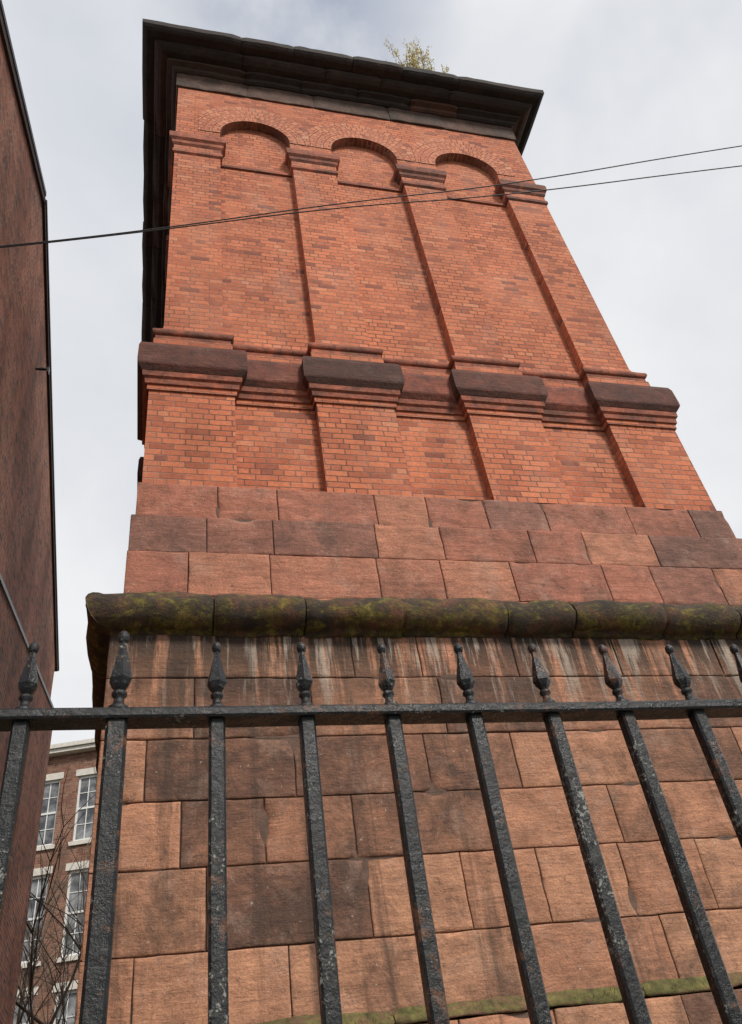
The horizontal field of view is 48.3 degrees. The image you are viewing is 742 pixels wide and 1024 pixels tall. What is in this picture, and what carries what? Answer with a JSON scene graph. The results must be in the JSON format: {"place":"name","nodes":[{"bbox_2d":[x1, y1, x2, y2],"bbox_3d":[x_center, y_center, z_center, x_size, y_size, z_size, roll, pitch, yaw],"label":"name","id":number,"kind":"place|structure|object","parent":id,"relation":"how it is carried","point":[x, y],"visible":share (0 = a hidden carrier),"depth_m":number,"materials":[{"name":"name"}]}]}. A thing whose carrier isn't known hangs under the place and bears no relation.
{"place":"outdoors","nodes":[
{"label":"outdoors","id":0,"kind":"place"},
{"bbox_2d":[18,750,96,1023],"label":"walls","id":1,"kind":"structure","parent":0,"point":[75,761],"depth_m":27.99,"materials":[{"name":"brown brick"}]},
{"bbox_2d":[13,777,96,1023],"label":"glass","id":2,"kind":"object","parent":1,"relation":"attached to","point":[74,886],"visible":0.19,"depth_m":27.60,"materials":[{"name":"grey glass"}]},
{"bbox_2d":[17,738,96,998],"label":"sills and cornice","id":3,"kind":"structure","parent":1,"relation":"attached to","point":[73,747],"depth_m":29.80,"materials":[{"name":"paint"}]},
{"bbox_2d":[17,774,96,1023],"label":"sash frames","id":4,"kind":"structure","parent":1,"relation":"attached to","point":[74,837],"depth_m":27.73,"materials":[{"name":"white paint"}]},
{"bbox_2d":[2,0,741,744],"label":"sky","id":5,"kind":"structure","parent":0,"point":[622,82],"materials":[{"name":"white"}]},
{"bbox_2d":[74,19,741,1023],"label":"brick tower","id":6,"kind":"structure","parent":0,"point":[418,439],"depth_m":7.87,"materials":[{"name":"red brick"}]},
{"bbox_2d":[384,35,448,72],"bbox_3d":[1.026,-8.375,15.821,1.764,1.401,1.053,3,-41,-14],"label":"sapling on cornice","id":7,"kind":"object","parent":6,"relation":"on","point":[413,61],"visible":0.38,"depth_m":15.69,"materials":[{"name":"green plant"}]},
{"bbox_2d":[292,977,706,1023],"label":"grass tufts","id":8,"kind":"object","parent":6,"relation":"on","point":[569,998],"visible":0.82,"depth_m":5.49,"materials":[{"name":"green plant"}]},
{"label":"ground","id":9,"kind":"structure","parent":0,"visible":0},
{"bbox_2d":[0,574,53,1023],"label":"raking buttress wall","id":10,"kind":"structure","parent":9,"relation":"on","point":[14,651],"depth_m":14.60,"materials":[{"name":"brick"}]},
{"bbox_2d":[0,34,54,698],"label":"walls","id":11,"kind":"structure","parent":9,"relation":"on","point":[25,545],"depth_m":14.07,"materials":[{"name":"brick"}]},
{"bbox_2d":[0,0,58,671],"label":"roof","id":12,"kind":"structure","parent":11,"relation":"on","point":[11,61],"depth_m":15.71,"materials":[{"name":"stone"}]},
{"bbox_2d":[36,366,49,374],"bbox_3d":[-6.063,-2.609,15.229,0.260,0.150,0.090,3,-41,-14],"label":"iron bracket","id":13,"kind":"object","parent":11,"relation":"attached to","point":[47,369],"visible":1,"depth_m":15.23,"materials":[{"name":"black metal"}]},
{"bbox_2d":[0,165,741,247],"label":"overhead cable","id":14,"kind":"object","parent":11,"relation":"attached to","point":[361,206],"visible":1,"depth_m":8.63,"materials":[{"name":"black rubber"}]},
{"bbox_2d":[0,145,741,246],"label":"overhead cable","id":15,"kind":"object","parent":11,"relation":"attached to","point":[368,200],"visible":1,"depth_m":8.69,"materials":[{"name":"black rubber"}]},
{"bbox_2d":[15,764,96,1023],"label":"bare shrub","id":16,"kind":"object","parent":9,"relation":"on","point":[29,974],"visible":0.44,"depth_m":18.95,"materials":[{"name":"brown plant"}]},
{"bbox_3d":[0.383,1.717,0.022,6.800,0.460,0.320,3,-41,-14],"label":"dwarf wall","id":17,"kind":"object","parent":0,"visible":0},
{"bbox_2d":[0,631,741,1023],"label":"iron railings","id":18,"kind":"object","parent":17,"relation":"on","point":[118,717],"visible":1,"depth_m":1.09,"materials":[{"name":"black metal"}]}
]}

